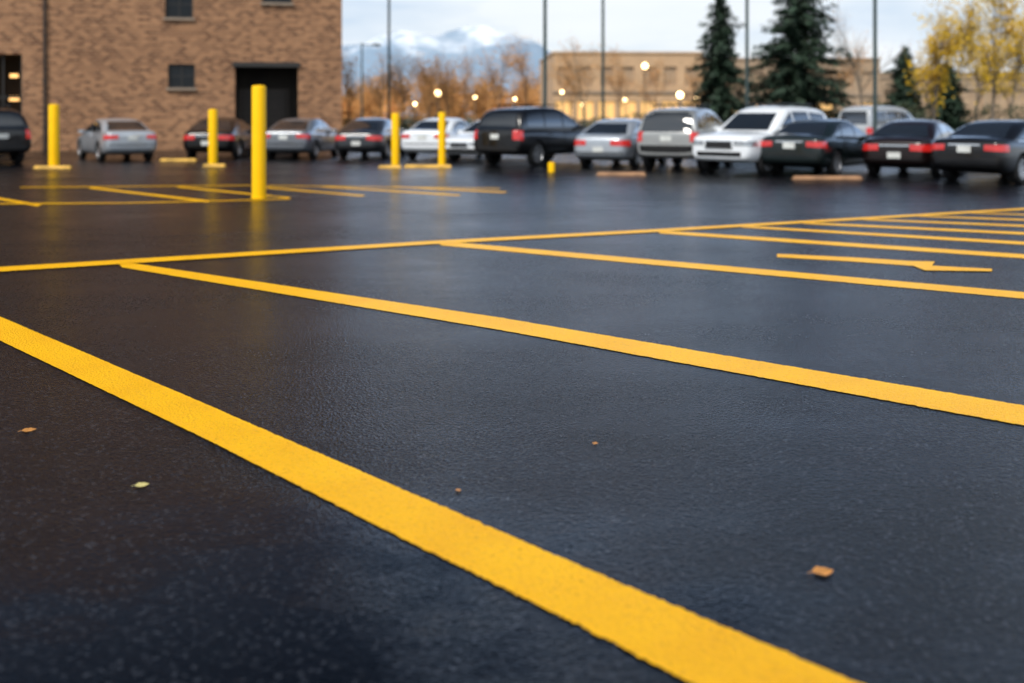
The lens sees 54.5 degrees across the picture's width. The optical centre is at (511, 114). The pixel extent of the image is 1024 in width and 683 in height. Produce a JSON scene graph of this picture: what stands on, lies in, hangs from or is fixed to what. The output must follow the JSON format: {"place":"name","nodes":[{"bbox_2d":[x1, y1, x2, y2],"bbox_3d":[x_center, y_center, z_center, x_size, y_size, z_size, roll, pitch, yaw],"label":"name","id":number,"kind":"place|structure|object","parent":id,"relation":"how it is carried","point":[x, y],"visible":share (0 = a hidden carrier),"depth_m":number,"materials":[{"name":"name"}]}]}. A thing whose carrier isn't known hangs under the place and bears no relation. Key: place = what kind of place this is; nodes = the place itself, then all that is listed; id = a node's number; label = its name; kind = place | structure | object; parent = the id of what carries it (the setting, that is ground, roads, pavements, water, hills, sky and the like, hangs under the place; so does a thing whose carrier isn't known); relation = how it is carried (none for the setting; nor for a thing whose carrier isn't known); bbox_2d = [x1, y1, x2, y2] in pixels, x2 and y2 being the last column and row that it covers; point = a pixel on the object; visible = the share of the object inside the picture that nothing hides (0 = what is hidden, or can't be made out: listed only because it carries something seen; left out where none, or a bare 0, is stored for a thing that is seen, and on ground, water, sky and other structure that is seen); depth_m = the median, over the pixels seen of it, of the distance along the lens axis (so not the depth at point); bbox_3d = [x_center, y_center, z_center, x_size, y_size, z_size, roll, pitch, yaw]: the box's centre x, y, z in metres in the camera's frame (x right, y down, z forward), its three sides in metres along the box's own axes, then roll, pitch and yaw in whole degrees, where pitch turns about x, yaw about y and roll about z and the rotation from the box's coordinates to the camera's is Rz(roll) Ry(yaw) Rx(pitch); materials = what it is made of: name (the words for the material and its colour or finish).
{"place":"outdoors","nodes":[
{"label":"outdoors","id":0,"kind":"place"},
{"bbox_2d":[354,115,477,127],"bbox_3d":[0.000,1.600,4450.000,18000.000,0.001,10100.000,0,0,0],"label":"ground","id":1,"kind":"structure","parent":0,"point":[468,120],"depth_m":404.38,"materials":[{"name":"brown plant"}]},
{"bbox_2d":[342,48,369,122],"bbox_3d":[-10.525,-1.627,63.959,2.870,6.434,3.321,0,0,0],"label":"bare tree","id":2,"kind":"object","parent":1,"relation":"on","point":[348,83],"visible":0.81,"depth_m":63.97,"materials":[{"name":"orange plant"}]},
{"bbox_2d":[361,43,380,117],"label":"street lamp","id":3,"kind":"object","parent":1,"relation":"on","point":[362,76],"visible":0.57,"depth_m":74.95,"materials":[{"name":"grey metal"}]},
{"bbox_2d":[360,47,399,117],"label":"bare tree","id":4,"kind":"object","parent":1,"relation":"on","point":[379,89],"visible":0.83,"depth_m":69.78,"materials":[{"name":"orange plant"}]},
{"bbox_2d":[388,0,389,119],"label":"street lamp","id":5,"kind":"object","parent":1,"relation":"on","point":[389,59],"visible":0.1,"depth_m":59.93,"materials":[{"name":"grey metal"}]},
{"bbox_2d":[377,46,425,125],"bbox_3d":[-6.906,-1.393,61.878,2.889,5.966,2.654,0,0,-25],"label":"bare tree","id":6,"kind":"object","parent":1,"relation":"on","point":[398,89],"visible":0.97,"depth_m":61.79,"materials":[{"name":"orange plant"}]},
{"bbox_2d":[343,115,473,129],"bbox_3d":[-3.508,0.735,57.997,12.773,1.760,1.646,0,0,0],"label":"hedge","id":7,"kind":"object","parent":1,"relation":"on","point":[411,124],"visible":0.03,"depth_m":57.93,"materials":[{"name":"brown plant"}]},
{"bbox_2d":[408,53,453,117],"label":"bare tree","id":8,"kind":"object","parent":1,"relation":"on","point":[421,72],"visible":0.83,"depth_m":66.00,"materials":[{"name":"orange plant"}]},
{"bbox_2d":[342,66,539,127],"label":"woodland","id":9,"kind":"object","parent":1,"relation":"on","point":[481,105],"visible":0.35,"depth_m":117.16,"materials":[{"name":"orange plant"}]},
{"bbox_2d":[424,51,467,117],"bbox_3d":[-3.945,-1.407,60.168,2.466,5.993,2.899,0,0,-18],"label":"bare tree","id":10,"kind":"object","parent":1,"relation":"on","point":[444,86],"visible":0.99,"depth_m":60.00,"materials":[{"name":"orange plant"}]},
{"bbox_2d":[445,47,488,120],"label":"bare tree","id":11,"kind":"object","parent":1,"relation":"on","point":[466,80],"visible":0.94,"depth_m":69.52,"materials":[{"name":"orange plant"}]},
{"bbox_2d":[471,33,531,108],"bbox_3d":[-0.745,-1.788,60.371,3.087,6.756,3.315,0,0,-23],"label":"bare tree","id":12,"kind":"object","parent":1,"relation":"on","point":[490,77],"visible":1,"depth_m":60.06,"materials":[{"name":"orange plant"}]},
{"bbox_2d":[499,34,539,106],"bbox_3d":[0.625,-1.778,63.571,2.462,6.736,3.919,0,0,-17],"label":"bare tree","id":13,"kind":"object","parent":1,"relation":"on","point":[524,87],"visible":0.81,"depth_m":63.53,"materials":[{"name":"orange plant"}]},
{"bbox_2d":[547,52,593,116],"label":"bare tree","id":14,"kind":"object","parent":1,"relation":"on","point":[564,81],"visible":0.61,"depth_m":80.00,"materials":[{"name":"orange plant"}]},
{"bbox_2d":[550,31,604,122],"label":"bare tree","id":15,"kind":"object","parent":1,"relation":"on","point":[574,77],"visible":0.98,"depth_m":65.77,"materials":[{"name":"brown plant"}]},
{"bbox_2d":[594,44,643,118],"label":"bare tree","id":16,"kind":"object","parent":1,"relation":"on","point":[618,84],"visible":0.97,"depth_m":72.04,"materials":[{"name":"orange plant"}]},
{"bbox_2d":[571,112,733,128],"bbox_3d":[10.860,0.711,58.996,16.158,1.881,1.623,0,0,0],"label":"hedge","id":17,"kind":"object","parent":1,"relation":"on","point":[589,123],"visible":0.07,"depth_m":58.89,"materials":[{"name":"brown plant"}]},
{"bbox_2d":[633,56,684,109],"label":"bare tree","id":18,"kind":"object","parent":1,"relation":"on","point":[656,80],"visible":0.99,"depth_m":75.24,"materials":[{"name":"orange plant"}]},
{"bbox_2d":[679,59,704,106],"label":"bare tree","id":19,"kind":"object","parent":1,"relation":"on","point":[691,89],"visible":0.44,"depth_m":77.59,"materials":[{"name":"orange plant"}]},
{"bbox_2d":[682,0,757,121],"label":"conifer tree","id":20,"kind":"object","parent":1,"relation":"on","point":[721,72],"visible":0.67,"depth_m":59.51,"materials":[{"name":"green plant"}]},
{"bbox_2d":[725,0,856,121],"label":"conifer tree","id":21,"kind":"object","parent":1,"relation":"on","point":[797,81],"visible":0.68,"depth_m":54.19,"materials":[{"name":"green plant"}]},
{"bbox_2d":[827,31,879,108],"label":"bare tree","id":22,"kind":"object","parent":1,"relation":"on","point":[849,71],"visible":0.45,"depth_m":69.55,"materials":[{"name":"orange plant"}]},
{"bbox_2d":[821,0,913,105],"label":"bare tree","id":23,"kind":"object","parent":1,"relation":"on","point":[857,78],"visible":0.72,"depth_m":62.11,"materials":[{"name":"brown plant"}]},
{"bbox_2d":[872,45,926,118],"bbox_3d":[25.378,-1.245,64.132,3.752,6.620,4.498,0,0,0],"label":"conifer tree","id":24,"kind":"object","parent":1,"relation":"on","point":[899,94],"visible":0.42,"depth_m":63.69,"materials":[{"name":"green plant"}]},
{"bbox_2d":[830,96,1023,121],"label":"hedge","id":25,"kind":"object","parent":1,"relation":"on","point":[982,113],"visible":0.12,"depth_m":56.93,"materials":[{"name":"brown plant"}]},
{"bbox_2d":[922,63,972,130],"bbox_3d":[21.980,-0.370,49.945,3.126,4.826,2.719,0,0,-31],"label":"conifer tree","id":26,"kind":"object","parent":1,"relation":"on","point":[951,111],"visible":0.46,"depth_m":49.62,"materials":[{"name":"green plant"}]},
{"bbox_2d":[951,0,1012,119],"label":"autumn tree","id":27,"kind":"object","parent":1,"relation":"on","point":[985,82],"visible":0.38,"depth_m":63.51,"materials":[{"name":"yellow plant"}]},
{"bbox_2d":[972,8,1023,117],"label":"autumn tree","id":28,"kind":"object","parent":1,"relation":"on","point":[1018,53],"visible":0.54,"depth_m":57.91,"materials":[{"name":"yellow plant"}]},
{"bbox_2d":[342,26,550,114],"bbox_3d":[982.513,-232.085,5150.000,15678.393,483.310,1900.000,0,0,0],"label":"mountain","id":29,"kind":"structure","parent":0,"point":[473,39],"depth_m":4923.93,"materials":[{"name":"white snow"}]},
{"bbox_2d":[0,150,1023,682],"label":"parking lot","id":30,"kind":"structure","parent":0,"point":[744,504],"depth_m":5.08,"materials":[{"name":"black asphalt"}]},
{"bbox_2d":[0,105,31,163],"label":"parked car","id":31,"kind":"object","parent":30,"relation":"on","point":[15,139],"visible":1,"depth_m":31.24,"materials":[{"name":"black paint"}]},
{"bbox_2d":[33,166,72,168],"bbox_3d":[-13.470,1.530,29.199,1.097,0.080,0.202,0,0,0],"label":"wheel stop","id":32,"kind":"object","parent":30,"relation":"on","point":[52,167],"visible":1,"depth_m":29.11,"materials":[{"name":"yellow concrete"}]},
{"bbox_2d":[49,104,58,165],"bbox_3d":[-13.567,0.622,29.474,0.332,1.896,0.332,0,0,0],"label":"bollard","id":33,"kind":"object","parent":30,"relation":"on","point":[53,134],"visible":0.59,"depth_m":29.35,"materials":[{"name":"yellow metal"}]},
{"bbox_2d":[76,118,156,160],"bbox_3d":[-14.120,0.835,35.363,2.120,1.470,4.759,0,0,-35],"label":"parked car","id":34,"kind":"object","parent":30,"relation":"on","point":[102,138],"visible":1,"depth_m":33.78,"materials":[{"name":"silver paint"}]},
{"bbox_2d":[0,199,280,203],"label":"parking line","id":35,"kind":"object","parent":30,"relation":"on","point":[133,202],"visible":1,"depth_m":17.76,"materials":[{"name":"yellow paint"}]},
{"bbox_2d":[90,187,209,201],"bbox_3d":[-7.299,1.566,19.746,5.265,0.001,0.233,0,0,44],"label":"parking line","id":36,"kind":"object","parent":30,"relation":"on","point":[152,194],"visible":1,"depth_m":19.36,"materials":[{"name":"yellow paint"}]},
{"bbox_2d":[0,0,341,150],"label":"brick building","id":37,"kind":"structure","parent":30,"relation":"on","point":[169,73],"depth_m":44.59,"materials":[{"name":"brick"}]},
{"bbox_2d":[163,0,194,19],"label":"window","id":38,"kind":"structure","parent":37,"relation":"in","point":[174,9],"depth_m":44.73,"materials":[{"name":"black glass"}]},
{"bbox_2d":[166,64,196,89],"bbox_3d":[-14.837,-1.699,44.680,1.319,1.177,0.310,0,0,-11],"label":"window","id":39,"kind":"structure","parent":37,"relation":"in","point":[180,76],"depth_m":44.76,"materials":[{"name":"black glass"}]},
{"bbox_2d":[239,89,288,129],"bbox_3d":[-11.822,0.170,47.400,2.317,2.800,0.060,0,0,-11],"label":"door","id":40,"kind":"structure","parent":37,"relation":"in","point":[274,100],"depth_m":47.42,"materials":[{"name":"brown metal"}]},
{"bbox_2d":[260,0,293,4],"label":"window","id":41,"kind":"structure","parent":37,"relation":"in","point":[264,2],"depth_m":45.46,"materials":[{"name":"grey glass"}]},
{"bbox_2d":[208,109,217,163],"bbox_3d":[-9.296,0.692,30.934,0.313,1.756,0.313,0,0,0],"label":"bollard","id":42,"kind":"object","parent":30,"relation":"on","point":[212,136],"visible":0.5,"depth_m":30.82,"materials":[{"name":"yellow metal"}]},
{"bbox_2d":[183,117,251,158],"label":"parked car","id":43,"kind":"object","parent":30,"relation":"on","point":[235,136],"visible":0.76,"depth_m":35.37,"materials":[{"name":"black paint"}]},
{"bbox_2d":[180,186,290,197],"bbox_3d":[-5.748,1.566,20.272,4.347,0.001,0.202,0,0,43],"label":"parking line","id":44,"kind":"object","parent":30,"relation":"on","point":[234,192],"visible":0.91,"depth_m":20.11,"materials":[{"name":"yellow paint"}]},
{"bbox_2d":[251,85,266,198],"bbox_3d":[-4.786,0.501,18.821,0.297,2.138,0.297,0,0,0],"label":"bollard","id":45,"kind":"object","parent":30,"relation":"on","point":[258,141],"visible":1,"depth_m":18.71,"materials":[{"name":"yellow metal"}]},
{"bbox_2d":[20,185,499,188],"bbox_3d":[-5.450,1.562,21.711,10.425,0.001,0.933,0,0,2],"label":"parking line","id":46,"kind":"object","parent":30,"relation":"on","point":[266,185],"visible":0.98,"depth_m":21.74,"materials":[{"name":"yellow paint"}]},
{"bbox_2d":[266,118,337,158],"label":"parked car","id":47,"kind":"object","parent":30,"relation":"on","point":[312,137],"visible":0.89,"depth_m":35.24,"materials":[{"name":"grey paint"}]},
{"bbox_2d":[266,187,364,195],"bbox_3d":[-4.281,1.566,20.562,3.903,0.001,0.227,0,0,42],"label":"parking line","id":48,"kind":"object","parent":30,"relation":"on","point":[316,191],"visible":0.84,"depth_m":20.37,"materials":[{"name":"yellow paint"}]},
{"bbox_2d":[335,118,406,157],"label":"parked car","id":49,"kind":"object","parent":30,"relation":"on","point":[364,136],"visible":0.86,"depth_m":35.34,"materials":[{"name":"paint"}]},
{"bbox_2d":[323,186,457,195],"bbox_3d":[-2.583,1.566,20.592,3.994,0.001,0.256,0,0,37],"label":"parking line","id":50,"kind":"object","parent":30,"relation":"on","point":[396,191],"visible":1,"depth_m":20.37,"materials":[{"name":"yellow paint"}]},
{"bbox_2d":[391,113,398,164],"bbox_3d":[-3.517,0.755,30.041,0.271,1.630,0.270,0,0,0],"label":"bollard","id":51,"kind":"object","parent":30,"relation":"on","point":[394,138],"visible":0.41,"depth_m":29.95,"materials":[{"name":"yellow metal"}]},
{"bbox_2d":[404,165,451,167],"bbox_3d":[-2.512,1.530,29.755,1.418,0.080,0.202,0,0,0],"label":"wheel stop","id":52,"kind":"object","parent":30,"relation":"on","point":[427,166],"visible":1,"depth_m":29.67,"materials":[{"name":"yellow concrete"}]},
{"bbox_2d":[0,317,858,682],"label":"parking line","id":53,"kind":"object","parent":30,"relation":"on","point":[684,643],"visible":1,"depth_m":3.58,"materials":[{"name":"yellow paint"}]},
{"bbox_2d":[401,118,481,158],"bbox_3d":[-2.409,0.835,36.700,2.120,1.470,4.759,0,0,17],"label":"parked car","id":54,"kind":"object","parent":30,"relation":"on","point":[420,137],"visible":0.46,"depth_m":34.65,"materials":[{"name":"white paint"}]},
{"bbox_2d":[438,112,445,164],"bbox_3d":[-2.114,0.740,30.041,0.254,1.661,0.254,0,0,0],"label":"bollard","id":55,"kind":"object","parent":30,"relation":"on","point":[441,138],"visible":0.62,"depth_m":29.95,"materials":[{"name":"yellow metal"}]},
{"bbox_2d":[394,186,503,192],"bbox_3d":[-1.361,1.566,20.961,2.994,0.001,0.284,0,0,33],"label":"parking line","id":56,"kind":"object","parent":30,"relation":"on","point":[457,189],"visible":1,"depth_m":20.64,"materials":[{"name":"yellow paint"}]},
{"bbox_2d":[446,120,483,159],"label":"parked car","id":57,"kind":"object","parent":30,"relation":"on","point":[460,143],"visible":0.26,"depth_m":33.33,"materials":[{"name":"white paint"}]},
{"bbox_2d":[0,208,1023,270],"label":"parking line","id":58,"kind":"object","parent":30,"relation":"on","point":[73,264],"visible":1,"depth_m":12.00,"materials":[{"name":"yellow paint"}]},
{"bbox_2d":[474,104,592,165],"bbox_3d":[0.950,0.617,32.291,2.240,1.906,4.889,0,0,38],"label":"parked car","id":59,"kind":"object","parent":30,"relation":"on","point":[536,136],"visible":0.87,"depth_m":30.69,"materials":[{"name":"black paint"}]},
{"bbox_2d":[543,0,546,106],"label":"street lamp","id":60,"kind":"object","parent":30,"relation":"on","point":[544,52],"visible":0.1,"depth_m":41.94,"materials":[{"name":"grey metal"}]},
{"bbox_2d":[120,263,1023,424],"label":"parking line","id":61,"kind":"object","parent":30,"relation":"on","point":[968,405],"visible":1,"depth_m":6.48,"materials":[{"name":"yellow paint"}]},
{"bbox_2d":[601,0,604,119],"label":"street lamp","id":62,"kind":"object","parent":30,"relation":"on","point":[602,84],"visible":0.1,"depth_m":51.93,"materials":[{"name":"grey metal"}]},
{"bbox_2d":[574,119,666,167],"bbox_3d":[3.524,0.840,31.012,2.120,1.460,4.889,0,0,25],"label":"parked car","id":63,"kind":"object","parent":30,"relation":"on","point":[614,140],"visible":0.67,"depth_m":29.06,"materials":[{"name":"silver paint"}]},
{"bbox_2d":[596,172,645,175],"bbox_3d":[2.829,1.525,25.821,1.281,0.090,0.204,0,0,0],"label":"wheel stop","id":64,"kind":"object","parent":30,"relation":"on","point":[620,174],"visible":1,"depth_m":25.73,"materials":[{"name":"brown concrete"}]},
{"bbox_2d":[637,104,732,169],"bbox_3d":[5.313,0.627,29.753,2.180,1.886,4.571,0,0,27],"label":"parked car","id":65,"kind":"object","parent":30,"relation":"on","point":[669,133],"visible":0.65,"depth_m":27.91,"materials":[{"name":"beige paint"}]},
{"bbox_2d":[440,243,1023,297],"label":"parking line","id":66,"kind":"object","parent":30,"relation":"on","point":[982,291],"visible":1,"depth_m":9.96,"materials":[{"name":"yellow paint"}]},
{"bbox_2d":[745,0,748,107],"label":"street lamp","id":67,"kind":"object","parent":30,"relation":"on","point":[747,51],"visible":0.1,"depth_m":45.94,"materials":[{"name":"grey metal"}]},
{"bbox_2d":[692,103,827,174],"bbox_3d":[7.088,0.617,27.799,2.240,1.906,4.889,0,0,44],"label":"parked car","id":68,"kind":"object","parent":30,"relation":"on","point":[739,136],"visible":0.59,"depth_m":26.58,"materials":[{"name":"white paint"}]},
{"bbox_2d":[761,119,869,175],"bbox_3d":[8.537,0.835,27.062,2.120,1.470,4.760,0,0,40],"label":"parked car","id":69,"kind":"object","parent":30,"relation":"on","point":[833,147],"visible":0.77,"depth_m":25.54,"materials":[{"name":"paint"}]},
{"bbox_2d":[808,566,832,575],"bbox_3d":[1.058,1.564,3.411,0.070,0.006,0.064,0,0,34],"label":"fallen leaf","id":70,"kind":"object","parent":30,"relation":"on","point":[821,570],"visible":1,"depth_m":3.41,"materials":[{"name":"orange plant"}]},
{"bbox_2d":[792,176,862,179],"bbox_3d":[7.667,1.525,24.219,1.687,0.090,0.204,0,0,0],"label":"wheel stop","id":71,"kind":"object","parent":30,"relation":"on","point":[826,177],"visible":1,"depth_m":24.14,"materials":[{"name":"brown concrete"}]},
{"bbox_2d":[659,231,1023,257],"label":"parking line","id":72,"kind":"object","parent":30,"relation":"on","point":[1012,255],"visible":1,"depth_m":11.94,"materials":[{"name":"yellow paint"}]},
{"bbox_2d":[777,254,913,265],"bbox_3d":[3.609,1.566,10.824,1.472,0.001,0.377,0,0,27],"label":"arrow marking","id":73,"kind":"object","parent":30,"relation":"on","point":[884,261],"visible":1,"depth_m":10.78,"materials":[{"name":"yellow paint"}]},
{"bbox_2d":[873,0,876,132],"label":"street lamp","id":74,"kind":"object","parent":30,"relation":"on","point":[874,65],"visible":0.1,"depth_m":39.93,"materials":[{"name":"grey metal"}]},
{"bbox_2d":[838,106,913,134],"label":"parked car","id":75,"kind":"object","parent":30,"relation":"on","point":[860,117],"visible":0.2,"depth_m":42.19,"materials":[{"name":"paint"}]},
{"bbox_2d":[744,226,1023,244],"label":"parking line","id":76,"kind":"object","parent":30,"relation":"on","point":[929,237],"visible":1,"depth_m":12.93,"materials":[{"name":"yellow paint"}]},
{"bbox_2d":[862,119,953,176],"bbox_3d":[10.896,0.840,26.628,2.120,1.460,4.889,0,0,36],"label":"parked car","id":77,"kind":"object","parent":30,"relation":"on","point":[904,144],"visible":0.68,"depth_m":24.91,"materials":[{"name":"paint"}]},
{"bbox_2d":[803,222,1023,234],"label":"parking line","id":78,"kind":"object","parent":30,"relation":"on","point":[981,231],"visible":1,"depth_m":13.73,"materials":[{"name":"yellow paint"}]},
{"bbox_2d":[863,219,1023,226],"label":"parking line","id":79,"kind":"object","parent":30,"relation":"on","point":[948,222],"visible":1,"depth_m":14.49,"materials":[{"name":"yellow paint"}]},
{"bbox_2d":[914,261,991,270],"bbox_3d":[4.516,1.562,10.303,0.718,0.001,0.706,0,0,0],"label":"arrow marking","id":80,"kind":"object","parent":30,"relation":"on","point":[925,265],"visible":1,"depth_m":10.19,"materials":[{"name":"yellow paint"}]},
{"bbox_2d":[919,216,1023,220],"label":"parking line","id":81,"kind":"object","parent":30,"relation":"on","point":[973,218],"visible":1,"depth_m":15.05,"materials":[{"name":"yellow paint"}]},
{"bbox_2d":[931,119,1023,183],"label":"parked car","id":82,"kind":"object","parent":30,"relation":"on","point":[993,146],"visible":1,"depth_m":22.64,"materials":[{"name":"black paint"}]},
{"bbox_2d":[539,51,702,124],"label":"office building","id":83,"kind":"structure","parent":0,"point":[679,64],"depth_m":91.72,"materials":[{"name":"beige stone"}]},
{"bbox_2d":[555,101,572,116],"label":"window","id":84,"kind":"structure","parent":83,"relation":"in","point":[562,106],"depth_m":91.59,"materials":[{"name":"yellow glass"}]},
{"bbox_2d":[577,101,593,119],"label":"window","id":85,"kind":"structure","parent":83,"relation":"in","point":[589,107],"depth_m":91.68,"materials":[{"name":"yellow glass"}]},
{"bbox_2d":[579,67,591,84],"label":"window","id":86,"kind":"structure","parent":83,"relation":"in","point":[588,73],"depth_m":91.68,"materials":[{"name":"brown glass"}]},
{"bbox_2d":[598,101,614,119],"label":"window","id":87,"kind":"structure","parent":83,"relation":"in","point":[609,107],"depth_m":91.79,"materials":[{"name":"yellow glass"}]},
{"bbox_2d":[600,67,612,84],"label":"window","id":88,"kind":"structure","parent":83,"relation":"in","point":[606,68],"depth_m":91.78,"materials":[{"name":"brown glass"}]},
{"bbox_2d":[622,67,633,85],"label":"window","id":89,"kind":"structure","parent":83,"relation":"in","point":[629,70],"depth_m":91.88,"materials":[{"name":"beige glass"}]},
{"bbox_2d":[620,101,636,118],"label":"window","id":90,"kind":"structure","parent":83,"relation":"in","point":[629,107],"depth_m":91.88,"materials":[{"name":"yellow glass"}]},
{"bbox_2d":[640,101,657,119],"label":"window","id":91,"kind":"structure","parent":83,"relation":"in","point":[649,109],"depth_m":91.95,"materials":[{"name":"yellow glass"}]},
{"bbox_2d":[643,67,654,85],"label":"window","id":92,"kind":"structure","parent":83,"relation":"in","point":[651,70],"depth_m":91.97,"materials":[{"name":"beige glass"}]},
{"bbox_2d":[664,67,675,85],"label":"window","id":93,"kind":"structure","parent":83,"relation":"in","point":[668,71],"depth_m":92.06,"materials":[{"name":"beige glass"}]},
{"bbox_2d":[685,67,696,85],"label":"window","id":94,"kind":"structure","parent":83,"relation":"in","point":[686,68],"depth_m":92.15,"materials":[{"name":"beige glass"}]},
{"bbox_2d":[342,0,1023,71],"label":"sky","id":95,"kind":"structure","parent":0,"point":[634,25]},
{"bbox_2d":[702,58,880,117],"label":"office building","id":96,"kind":"structure","parent":0,"point":[867,93],"depth_m":97.95,"materials":[{"name":"brown stone"}]},
{"bbox_2d":[862,72,872,88],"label":"window","id":97,"kind":"structure","parent":96,"relation":"in","point":[865,78],"depth_m":98.19,"materials":[{"name":"beige glass"}]},
{"bbox_2d":[903,1,979,119],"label":"autumn tree","id":98,"kind":"object","parent":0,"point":[948,48],"visible":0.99,"depth_m":45.48,"materials":[{"name":"yellow plant"}]},
{"bbox_2d":[912,0,990,100],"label":"autumn tree","id":99,"kind":"object","parent":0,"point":[971,14],"visible":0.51,"depth_m":52.68,"materials":[{"name":"yellow plant"}]},
{"bbox_2d":[880,72,1023,122],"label":"office building","id":100,"kind":"structure","parent":0,"point":[970,98],"depth_m":106.17,"materials":[{"name":"brown stone"}]},
{"bbox_2d":[961,90,982,115],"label":"window","id":101,"kind":"structure","parent":100,"relation":"in","point":[970,97],"depth_m":106.22,"materials":[{"name":"beige glass"}]},
{"bbox_2d":[988,90,1008,115],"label":"window","id":102,"kind":"structure","parent":100,"relation":"in","point":[1002,101],"depth_m":106.22,"materials":[{"name":"beige glass"}]},
{"bbox_2d":[1014,90,1023,115],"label":"window","id":103,"kind":"structure","parent":100,"relation":"in","point":[1019,100],"depth_m":106.22,"materials":[{"name":"beige glass"}]},
{"bbox_2d":[967,0,1023,118],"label":"autumn tree","id":104,"kind":"object","parent":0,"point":[995,60],"visible":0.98,"depth_m":46.94,"materials":[{"name":"yellow plant"}]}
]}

